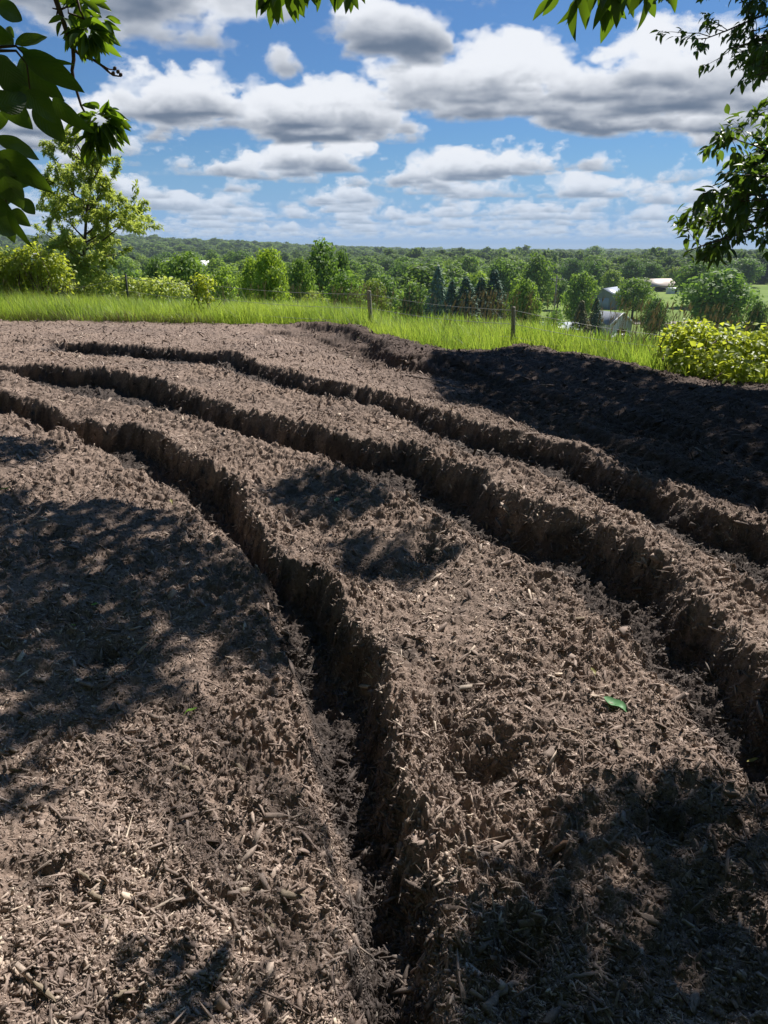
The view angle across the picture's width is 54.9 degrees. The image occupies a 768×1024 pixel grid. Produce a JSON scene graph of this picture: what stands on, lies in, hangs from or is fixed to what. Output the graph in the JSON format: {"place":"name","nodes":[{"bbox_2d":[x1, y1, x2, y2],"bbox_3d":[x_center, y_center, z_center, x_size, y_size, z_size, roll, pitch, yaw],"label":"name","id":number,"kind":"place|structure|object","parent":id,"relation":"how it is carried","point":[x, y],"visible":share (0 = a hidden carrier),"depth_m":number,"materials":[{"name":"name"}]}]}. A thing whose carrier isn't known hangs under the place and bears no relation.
{"place":"outdoors","nodes":[
{"label":"outdoors","id":0,"kind":"place"},
{"bbox_2d":[0,318,767,1023],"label":"mulch ground","id":1,"kind":"structure","parent":0,"point":[296,380],"depth_m":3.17,"materials":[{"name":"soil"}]},
{"bbox_2d":[20,801,39,808],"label":"wood chunk","id":2,"kind":"object","parent":1,"relation":"on","point":[31,805],"visible":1,"depth_m":2.20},
{"bbox_2d":[32,981,56,1002],"bbox_3d":[-0.750,1.060,1.636,0.077,0.012,0.014,24,20,20],"label":"wood chunk","id":3,"kind":"object","parent":1,"relation":"on","point":[47,993],"visible":1,"depth_m":1.63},
{"bbox_2d":[49,805,82,832],"bbox_3d":[-0.917,0.886,2.132,0.190,0.021,0.012,15,24,36],"label":"stick","id":4,"kind":"object","parent":1,"relation":"on","point":[56,812],"visible":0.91,"depth_m":2.15,"materials":[{"name":"grey wood"}]},
{"bbox_2d":[87,890,103,900],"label":"wood chunk","id":5,"kind":"object","parent":1,"relation":"on","point":[94,895],"visible":1,"depth_m":1.89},
{"bbox_2d":[113,987,134,998],"bbox_3d":[-0.580,1.074,1.652,0.047,0.012,0.016,-8,18,-29],"label":"wood chunk","id":6,"kind":"object","parent":1,"relation":"on","point":[118,995],"visible":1,"depth_m":1.65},
{"bbox_2d":[146,710,163,720],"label":"wood chunk","id":7,"kind":"object","parent":1,"relation":"on","point":[153,716],"visible":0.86,"depth_m":2.64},
{"bbox_2d":[155,858,222,914],"bbox_3d":[-0.506,0.971,1.925,0.288,0.023,0.024,15,25,37],"label":"stick","id":8,"kind":"object","parent":1,"relation":"on","point":[175,873],"visible":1,"depth_m":1.93,"materials":[{"name":"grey wood"}]},
{"bbox_2d":[230,912,248,944],"bbox_3d":[-0.355,1.020,1.808,0.012,0.024,0.105,-12,23,-31],"label":"stick","id":9,"kind":"object","parent":1,"relation":"on","point":[233,919],"visible":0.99,"depth_m":1.82,"materials":[{"name":"grey wood"}]},
{"bbox_2d":[280,889,304,899],"bbox_3d":[-0.235,0.982,1.893,0.066,0.020,0.022,9,7,6],"label":"wood chunk","id":10,"kind":"object","parent":1,"relation":"on","point":[287,894],"visible":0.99,"depth_m":1.89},
{"bbox_2d":[405,375,463,387],"bbox_3d":[0.597,-1.553,8.765,0.729,0.112,0.031,7,21,19],"label":"stick","id":11,"kind":"object","parent":1,"relation":"on","point":[433,380],"visible":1,"depth_m":8.76,"materials":[{"name":"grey wood"}]},
{"bbox_2d":[467,833,520,862],"bbox_3d":[0.297,0.892,1.978,0.230,0.073,0.019,-18,26,-42],"label":"stick","id":12,"kind":"object","parent":1,"relation":"on","point":[496,848],"visible":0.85,"depth_m":1.99,"materials":[{"name":"grey wood"}]},
{"bbox_2d":[481,980,518,1015],"bbox_3d":[0.246,1.024,1.570,0.024,0.037,0.120,17,26,40],"label":"stick","id":13,"kind":"object","parent":1,"relation":"on","point":[493,1000],"visible":1,"depth_m":1.56,"materials":[{"name":"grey wood"}]},
{"bbox_2d":[540,742,559,757],"bbox_3d":[0.530,0.754,2.334,0.038,0.023,0.092,14,24,39],"label":"wood chunk","id":14,"kind":"object","parent":1,"relation":"on","point":[549,752],"visible":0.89,"depth_m":2.31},
{"bbox_2d":[547,840,567,856],"bbox_3d":[0.473,0.918,2.016,0.020,0.083,0.019,38,20,-17],"label":"wood chunk","id":15,"kind":"object","parent":1,"relation":"on","point":[561,846],"visible":1,"depth_m":2.01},
{"bbox_2d":[564,971,615,980],"bbox_3d":[0.453,1.022,1.628,0.121,0.034,0.022,-4,20,-10],"label":"stick","id":16,"kind":"object","parent":1,"relation":"on","point":[579,976],"visible":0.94,"depth_m":1.62,"materials":[{"name":"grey wood"}]},
{"bbox_2d":[593,962,618,989],"bbox_3d":[0.484,1.011,1.612,0.016,0.029,0.083,-9,22,-25],"label":"stick","id":17,"kind":"object","parent":1,"relation":"on","point":[599,969],"visible":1,"depth_m":1.62,"materials":[{"name":"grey wood"}]},
{"bbox_2d":[604,696,626,711],"bbox_3d":[0.786,0.653,2.493,0.100,0.030,0.038,19,34,40],"label":"fallen leaf","id":18,"kind":"object","parent":1,"relation":"on","point":[617,702],"visible":0.93,"depth_m":2.50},
{"bbox_2d":[636,909,659,925],"bbox_3d":[0.628,0.971,1.774,0.068,0.016,0.023,18,38,32],"label":"wood chunk","id":19,"kind":"object","parent":1,"relation":"on","point":[649,918],"visible":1,"depth_m":1.77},
{"bbox_2d":[686,990,699,1016],"bbox_3d":[0.661,1.048,1.583,0.027,0.014,0.068,6,12,36],"label":"wood chunk","id":20,"kind":"object","parent":1,"relation":"on","point":[695,995],"visible":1,"depth_m":1.58,"materials":[{"name":"wood"}]},
{"bbox_2d":[715,784,740,796],"bbox_3d":[0.983,0.800,2.131,0.084,0.016,0.042,2,26,16],"label":"wood chunk","id":21,"kind":"object","parent":1,"relation":"on","point":[731,792],"visible":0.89,"depth_m":2.12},
{"bbox_2d":[0,0,767,249],"label":"sky","id":22,"kind":"structure","parent":0,"point":[447,124],"materials":[{"name":"blue"}]},
{"bbox_2d":[496,281,767,339],"bbox_3d":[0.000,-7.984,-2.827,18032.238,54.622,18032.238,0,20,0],"label":"terrain","id":23,"kind":"structure","parent":0,"point":[763,288],"depth_m":239.88,"materials":[{"name":"plant"}]},
{"bbox_2d":[0,241,78,300],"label":"bush","id":24,"kind":"object","parent":23,"relation":"on","point":[27,270],"visible":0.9,"depth_m":18.16,"materials":[{"name":"green plant"}]},
{"bbox_2d":[0,0,131,247],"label":"hickory tree","id":25,"kind":"object","parent":23,"relation":"on","point":[33,78],"visible":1,"depth_m":0.88,"materials":[{"name":"green plant"}]},
{"bbox_2d":[29,128,164,286],"bbox_3d":[-7.920,-7.627,19.983,4.089,5.222,3.354,0,20,0],"label":"sapling tree","id":26,"kind":"object","parent":23,"relation":"on","point":[103,242],"visible":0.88,"depth_m":19.64,"materials":[{"name":"green plant"}]},
{"bbox_2d":[81,257,121,298],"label":"broadleaf tree","id":27,"kind":"object","parent":23,"relation":"on","point":[112,270],"visible":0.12,"depth_m":222.63,"materials":[{"name":"green plant"}]},
{"bbox_2d":[46,271,191,301],"bbox_3d":[-6.967,-5.656,19.531,3.733,1.377,1.942,0,20,0],"label":"shrub","id":28,"kind":"object","parent":23,"relation":"on","point":[135,287],"visible":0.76,"depth_m":19.33,"materials":[{"name":"green plant"}]},
{"bbox_2d":[106,249,135,270],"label":"broadleaf tree","id":29,"kind":"object","parent":23,"relation":"on","point":[118,255],"visible":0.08,"depth_m":339.14,"materials":[{"name":"green plant"}]},
{"bbox_2d":[110,256,144,274],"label":"broadleaf tree","id":30,"kind":"object","parent":23,"relation":"on","point":[125,263],"visible":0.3,"depth_m":271.17,"materials":[{"name":"green plant"}]},
{"bbox_2d":[116,268,146,299],"bbox_3d":[-19.775,-16.426,57.997,3.079,5.091,2.891,-2,20,-6],"label":"broadleaf tree","id":31,"kind":"object","parent":23,"relation":"on","point":[128,272],"visible":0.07,"depth_m":57.03,"materials":[{"name":"green plant"}]},
{"bbox_2d":[133,252,147,265],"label":"broadleaf tree","id":32,"kind":"object","parent":23,"relation":"on","point":[140,258],"visible":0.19,"depth_m":452.33,"materials":[{"name":"green plant"}]},
{"bbox_2d":[139,256,169,276],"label":"broadleaf tree","id":33,"kind":"object","parent":23,"relation":"on","point":[145,264],"visible":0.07,"depth_m":276.41,"materials":[{"name":"green plant"}]},
{"bbox_2d":[140,255,169,301],"bbox_3d":[-15.356,-14.666,49.859,2.129,5.046,2.147,-6,20,-15],"label":"broadleaf tree","id":34,"kind":"object","parent":23,"relation":"on","point":[155,265],"visible":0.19,"depth_m":49.11,"materials":[{"name":"green plant"}]},
{"bbox_2d":[156,251,174,260],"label":"broadleaf tree","id":35,"kind":"object","parent":23,"relation":"on","point":[164,255],"visible":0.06,"depth_m":401.00,"materials":[{"name":"green plant"}]},
{"bbox_2d":[156,251,213,302],"bbox_3d":[-12.404,-13.701,46.152,3.921,4.933,3.640,-7,21,-18],"label":"broadleaf tree","id":36,"kind":"object","parent":23,"relation":"on","point":[183,267],"visible":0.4,"depth_m":44.95,"materials":[{"name":"green plant"}]},
{"bbox_2d":[204,249,220,275],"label":"broadleaf tree","id":37,"kind":"object","parent":23,"relation":"on","point":[211,254],"visible":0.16,"depth_m":380.21,"materials":[{"name":"green plant"}]},
{"bbox_2d":[201,258,238,291],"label":"broadleaf tree","id":38,"kind":"object","parent":23,"relation":"on","point":[217,264],"visible":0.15,"depth_m":238.42,"materials":[{"name":"green plant"}]},
{"bbox_2d":[208,266,242,303],"bbox_3d":[-7.914,-10.528,36.546,2.320,3.094,2.150,-8,21,-21],"label":"shrub","id":39,"kind":"object","parent":23,"relation":"on","point":[221,278],"visible":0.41,"depth_m":36.11,"materials":[{"name":"green plant"}]},
{"bbox_2d":[219,250,236,265],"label":"broadleaf tree","id":40,"kind":"object","parent":23,"relation":"on","point":[228,255],"visible":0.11,"depth_m":370.13,"materials":[{"name":"green plant"}]},
{"bbox_2d":[230,259,247,284],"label":"broadleaf tree","id":41,"kind":"object","parent":23,"relation":"on","point":[239,265],"visible":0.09,"depth_m":278.26,"materials":[{"name":"green plant"}]},
{"bbox_2d":[229,250,255,262],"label":"broadleaf tree","id":42,"kind":"object","parent":23,"relation":"on","point":[241,256],"visible":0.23,"depth_m":342.01,"materials":[{"name":"green plant"}]},
{"bbox_2d":[234,256,259,300],"bbox_3d":[-5.638,-9.441,31.771,1.446,2.986,1.356,13,23,32],"label":"broadleaf tree","id":43,"kind":"object","parent":23,"relation":"on","point":[248,275],"visible":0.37,"depth_m":31.29,"materials":[{"name":"green plant"}]},
{"bbox_2d":[251,246,294,304],"bbox_3d":[-4.318,-8.726,28.694,1.800,2.976,1.917,15,24,36],"label":"broadleaf tree","id":44,"kind":"object","parent":23,"relation":"on","point":[273,277],"visible":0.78,"depth_m":28.26,"materials":[{"name":"green plant"}]},
{"bbox_2d":[284,256,318,302],"bbox_3d":[-5.983,-15.348,52.772,2.553,5.550,3.023,7,21,19],"label":"broadleaf tree","id":45,"kind":"object","parent":23,"relation":"on","point":[298,274],"visible":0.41,"depth_m":51.98,"materials":[{"name":"green plant"}]},
{"bbox_2d":[300,290,330,305],"bbox_3d":[-2.699,-8.002,29.001,1.381,1.358,1.490,-6,20,-16],"label":"shrub","id":46,"kind":"object","parent":23,"relation":"on","point":[313,297],"visible":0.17,"depth_m":28.73,"materials":[{"name":"green plant"}]},
{"bbox_2d":[304,237,349,301],"bbox_3d":[-4.770,-17.996,59.720,4.423,7.871,4.717,-8,21,-21],"label":"broadleaf tree","id":47,"kind":"object","parent":23,"relation":"on","point":[321,258],"visible":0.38,"depth_m":57.91,"materials":[{"name":"green plant"}]},
{"bbox_2d":[326,245,356,302],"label":"broadleaf tree","id":48,"kind":"object","parent":23,"relation":"on","point":[342,260],"visible":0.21,"depth_m":65.95,"materials":[{"name":"green plant"}]},
{"bbox_2d":[320,270,374,309],"bbox_3d":[-2.070,-11.458,40.458,3.172,3.421,3.740,13,24,33],"label":"shrub","id":49,"kind":"object","parent":23,"relation":"on","point":[346,280],"visible":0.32,"depth_m":39.88,"materials":[{"name":"green plant"}]},
{"bbox_2d":[348,259,365,282],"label":"broadleaf tree","id":50,"kind":"object","parent":23,"relation":"on","point":[356,269],"visible":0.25,"depth_m":297.16,"materials":[{"name":"green plant"}]},
{"bbox_2d":[355,255,376,263],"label":"broadleaf tree","id":51,"kind":"object","parent":23,"relation":"on","point":[367,259],"visible":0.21,"depth_m":417.95,"materials":[{"name":"green plant"}]},
{"bbox_2d":[367,290,371,320],"bbox_3d":[-0.273,-3.613,14.210,0.100,1.233,0.082,0,20,0],"label":"fence post","id":52,"kind":"object","parent":23,"relation":"on","point":[369,301],"visible":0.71,"depth_m":14.06,"materials":[{"name":"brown wood"}]},
{"bbox_2d":[79,291,655,346],"bbox_3d":[-5.906,-4.496,16.072,38.928,0.411,3.226,10,22,25],"label":"fence wire","id":53,"kind":"object","parent":52,"relation":"attached to","point":[377,309],"visible":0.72,"depth_m":13.78,"materials":[{"name":"metal"}]},
{"bbox_2d":[3,277,744,340],"bbox_3d":[-5.906,-4.715,15.994,38.928,0.570,3.226,10,22,25],"label":"fence wire","id":54,"kind":"object","parent":52,"relation":"attached to","point":[392,298],"visible":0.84,"depth_m":13.18,"materials":[{"name":"metal"}]},
{"bbox_2d":[359,263,387,286],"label":"broadleaf tree","id":55,"kind":"object","parent":23,"relation":"on","point":[372,269],"visible":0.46,"depth_m":309.29,"materials":[{"name":"green plant"}]},
{"bbox_2d":[360,278,393,315],"bbox_3d":[-0.673,-12.218,44.469,2.471,3.534,2.667,-7,21,-19],"label":"shrub","id":56,"kind":"object","parent":23,"relation":"on","point":[375,286],"visible":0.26,"depth_m":43.93,"materials":[{"name":"green plant"}]},
{"bbox_2d":[0,277,767,383],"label":"verge grass","id":57,"kind":"structure","parent":23,"relation":"on","point":[22,307],"depth_m":15.42,"materials":[{"name":"plant"}]},
{"bbox_2d":[0,233,767,283],"bbox_3d":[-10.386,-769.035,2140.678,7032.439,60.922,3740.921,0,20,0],"label":"distant forest","id":58,"kind":"object","parent":23,"relation":"on","point":[667,259],"visible":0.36,"depth_m":818.79,"materials":[{"name":"plant"}]},
{"bbox_2d":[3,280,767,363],"bbox_3d":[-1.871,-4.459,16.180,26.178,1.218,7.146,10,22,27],"label":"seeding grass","id":59,"kind":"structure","parent":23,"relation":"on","point":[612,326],"depth_m":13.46,"materials":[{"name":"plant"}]},
{"bbox_2d":[365,272,405,316],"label":"broadleaf tree","id":60,"kind":"object","parent":23,"relation":"on","point":[388,283],"visible":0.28,"depth_m":128.24,"materials":[{"name":"green plant"}]},
{"bbox_2d":[377,258,394,274],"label":"broadleaf tree","id":61,"kind":"object","parent":23,"relation":"on","point":[386,264],"visible":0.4,"depth_m":395.82,"materials":[{"name":"green plant"}]},
{"bbox_2d":[387,256,419,273],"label":"broadleaf tree","id":62,"kind":"object","parent":23,"relation":"on","point":[406,259],"visible":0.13,"depth_m":292.91,"materials":[{"name":"green plant"}]},
{"bbox_2d":[385,260,422,287],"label":"broadleaf tree","id":63,"kind":"object","parent":23,"relation":"on","point":[397,270],"visible":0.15,"depth_m":237.41,"materials":[{"name":"green plant"}]},
{"bbox_2d":[398,279,432,318],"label":"broadleaf tree","id":64,"kind":"object","parent":23,"relation":"on","point":[420,293],"visible":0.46,"depth_m":135.06,"materials":[{"name":"green plant"}]},
{"bbox_2d":[392,262,467,313],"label":"broadleaf tree","id":65,"kind":"object","parent":23,"relation":"on","point":[421,273],"visible":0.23,"depth_m":140.38,"materials":[{"name":"green plant"}]},
{"bbox_2d":[423,266,450,319],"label":"spruce tree","id":66,"kind":"object","parent":23,"relation":"on","point":[440,296],"visible":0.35,"depth_m":124.04,"materials":[{"name":"green plant"}]},
{"bbox_2d":[437,280,459,321],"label":"spruce tree","id":67,"kind":"object","parent":23,"relation":"on","point":[451,293],"visible":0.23,"depth_m":112.97,"materials":[{"name":"green plant"}]},
{"bbox_2d":[441,262,468,281],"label":"broadleaf tree","id":68,"kind":"object","parent":23,"relation":"on","point":[454,270],"visible":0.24,"depth_m":229.81,"materials":[{"name":"green plant"}]},
{"bbox_2d":[255,0,677,43],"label":"shade tree","id":69,"kind":"object","parent":23,"relation":"on","point":[609,14],"visible":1,"depth_m":2.42,"materials":[{"name":"green plant"}]},
{"bbox_2d":[450,276,484,319],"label":"spruce tree","id":70,"kind":"object","parent":23,"relation":"on","point":[466,287],"visible":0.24,"depth_m":111.76,"materials":[{"name":"green plant"}]},
{"bbox_2d":[455,255,486,275],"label":"broadleaf tree","id":71,"kind":"object","parent":23,"relation":"on","point":[472,265],"visible":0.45,"depth_m":282.68,"materials":[{"name":"green plant"}]},
{"bbox_2d":[457,270,496,301],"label":"broadleaf tree","id":72,"kind":"object","parent":23,"relation":"on","point":[474,276],"visible":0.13,"depth_m":154.37,"materials":[{"name":"green plant"}]},
{"bbox_2d":[471,277,498,321],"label":"spruce tree","id":73,"kind":"object","parent":23,"relation":"on","point":[481,283],"visible":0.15,"depth_m":113.70,"materials":[{"name":"green plant"}]},
{"bbox_2d":[481,269,508,322],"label":"spruce tree","id":74,"kind":"object","parent":23,"relation":"on","point":[495,281],"visible":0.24,"depth_m":115.18,"materials":[{"name":"green plant"}]},
{"bbox_2d":[485,257,519,304],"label":"broadleaf tree","id":75,"kind":"object","parent":23,"relation":"on","point":[507,272],"visible":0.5,"depth_m":202.52,"materials":[{"name":"green plant"}]},
{"bbox_2d":[510,307,515,343],"bbox_3d":[2.073,-2.761,11.966,0.082,1.089,0.073,0,20,0],"label":"fence post","id":76,"kind":"object","parent":23,"relation":"on","point":[513,316],"visible":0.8,"depth_m":11.84,"materials":[{"name":"brown wood"}]},
{"bbox_2d":[510,259,527,283],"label":"broadleaf tree","id":77,"kind":"object","parent":23,"relation":"on","point":[520,264],"visible":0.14,"depth_m":244.32,"materials":[{"name":"green plant"}]},
{"bbox_2d":[501,276,541,324],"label":"broadleaf tree","id":78,"kind":"object","parent":23,"relation":"on","point":[524,288],"visible":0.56,"depth_m":100.10,"materials":[{"name":"green plant"}]},
{"bbox_2d":[516,251,562,309],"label":"broadleaf tree","id":79,"kind":"object","parent":23,"relation":"on","point":[539,272],"visible":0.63,"depth_m":198.12,"materials":[{"name":"green plant"}]},
{"bbox_2d":[542,307,566,329],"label":"shrub","id":80,"kind":"object","parent":23,"relation":"on","point":[560,316],"visible":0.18,"depth_m":96.78,"materials":[{"name":"green plant"}]},
{"bbox_2d":[549,278,572,307],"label":"broadleaf tree","id":81,"kind":"object","parent":23,"relation":"on","point":[563,288],"visible":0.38,"depth_m":228.30,"materials":[{"name":"green plant"}]},
{"bbox_2d":[557,257,584,283],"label":"broadleaf tree","id":82,"kind":"object","parent":23,"relation":"on","point":[572,266],"visible":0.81,"depth_m":358.77,"materials":[{"name":"green plant"}]},
{"bbox_2d":[559,271,600,320],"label":"broadleaf tree","id":83,"kind":"object","parent":23,"relation":"on","point":[580,287],"visible":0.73,"depth_m":156.87,"materials":[{"name":"green plant"}]},
{"bbox_2d":[567,300,592,338],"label":"spruce tree","id":84,"kind":"object","parent":23,"relation":"on","point":[582,318],"visible":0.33,"depth_m":115.96,"materials":[{"name":"green plant"}]},
{"bbox_2d":[579,260,605,292],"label":"broadleaf tree","id":85,"kind":"object","parent":23,"relation":"on","point":[596,269],"visible":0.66,"depth_m":311.44,"materials":[{"name":"green plant"}]},
{"bbox_2d":[584,245,605,254],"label":"broadleaf tree","id":86,"kind":"object","parent":23,"relation":"on","point":[594,249],"visible":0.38,"depth_m":844.02,"materials":[{"name":"green plant"}]},
{"bbox_2d":[583,255,607,268],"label":"broadleaf tree","id":87,"kind":"object","parent":23,"relation":"on","point":[601,260],"visible":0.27,"depth_m":406.85,"materials":[{"name":"green plant"}]},
{"bbox_2d":[587,297,605,337],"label":"spruce tree","id":88,"kind":"object","parent":23,"relation":"on","point":[595,315],"visible":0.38,"depth_m":120.72,"materials":[{"name":"green plant"}]},
{"bbox_2d":[592,287,620,309],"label":"barn","id":89,"kind":"structure","parent":23,"relation":"on","point":[608,295],"depth_m":233.04,"materials":[{"name":"grey"}]},
{"bbox_2d":[598,298,608,308],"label":"sliding door","id":90,"kind":"structure","parent":89,"relation":"in","point":[605,303],"depth_m":233.59,"materials":[{"name":"grey metal"}]},
{"bbox_2d":[588,310,634,335],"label":"garage","id":91,"kind":"structure","parent":23,"relation":"on","point":[606,316],"depth_m":146.31,"materials":[{"name":"white"}]},
{"bbox_2d":[600,269,623,288],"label":"broadleaf tree","id":92,"kind":"object","parent":23,"relation":"on","point":[609,277],"visible":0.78,"depth_m":284.53,"materials":[{"name":"green plant"}]},
{"bbox_2d":[618,258,646,282],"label":"broadleaf tree","id":93,"kind":"object","parent":23,"relation":"on","point":[632,269],"visible":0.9,"depth_m":349.32,"materials":[{"name":"green plant"}]},
{"bbox_2d":[613,277,658,319],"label":"broadleaf tree","id":94,"kind":"object","parent":23,"relation":"on","point":[634,290],"visible":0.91,"depth_m":193.10,"materials":[{"name":"green plant"}]},
{"bbox_2d":[641,262,665,278],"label":"broadleaf tree","id":95,"kind":"object","parent":23,"relation":"on","point":[653,270],"visible":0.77,"depth_m":368.12,"materials":[{"name":"green plant"}]},
{"bbox_2d":[638,297,670,336],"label":"broadleaf tree","id":96,"kind":"object","parent":23,"relation":"on","point":[653,304],"visible":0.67,"depth_m":144.33,"materials":[{"name":"green plant"}]},
{"bbox_2d":[644,278,676,291],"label":"shed","id":97,"kind":"structure","parent":23,"relation":"on","point":[659,285],"depth_m":330.15,"materials":[{"name":"beige metal"}]},
{"bbox_2d":[661,266,681,282],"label":"broadleaf tree","id":98,"kind":"object","parent":23,"relation":"on","point":[669,274],"visible":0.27,"depth_m":360.43,"materials":[{"name":"green plant"}]},
{"bbox_2d":[668,261,715,295],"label":"broadleaf tree","id":99,"kind":"object","parent":23,"relation":"on","point":[691,270],"visible":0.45,"depth_m":236.36,"materials":[{"name":"green plant"}]},
{"bbox_2d":[643,0,767,271],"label":"overhanging tree","id":100,"kind":"object","parent":23,"relation":"on","point":[753,169],"visible":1,"depth_m":5.52,"materials":[{"name":"green plant"}]},
{"bbox_2d":[644,310,767,384],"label":"shrub","id":101,"kind":"object","parent":23,"relation":"on","point":[725,347],"visible":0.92,"depth_m":8.88,"materials":[{"name":"green plant"}]},
{"bbox_2d":[670,268,763,328],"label":"broadleaf tree","id":102,"kind":"object","parent":23,"relation":"on","point":[727,285],"visible":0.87,"depth_m":141.60,"materials":[{"name":"green plant"}]},
{"bbox_2d":[726,257,765,281],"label":"broadleaf tree","id":103,"kind":"object","parent":23,"relation":"on","point":[750,268],"visible":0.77,"depth_m":365.53,"materials":[{"name":"green plant"}]},
{"bbox_2d":[738,298,767,332],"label":"broadleaf tree","id":104,"kind":"object","parent":23,"relation":"on","point":[759,318],"visible":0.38,"depth_m":96.30,"materials":[{"name":"green plant"}]},
{"bbox_3d":[-3.946,-4.509,16.648,0.092,1.301,0.078,0,20,0],"label":"fence post","id":105,"kind":"object","parent":23,"relation":"on","visible":0},
{"bbox_2d":[188,270,224,311],"bbox_3d":[-3.963,-4.697,16.493,0.831,1.361,0.827,0,20,0],"label":"climbing vine","id":106,"kind":"object","parent":105,"relation":"attached to","point":[198,289],"visible":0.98,"depth_m":16.25,"materials":[{"name":"green plant"}]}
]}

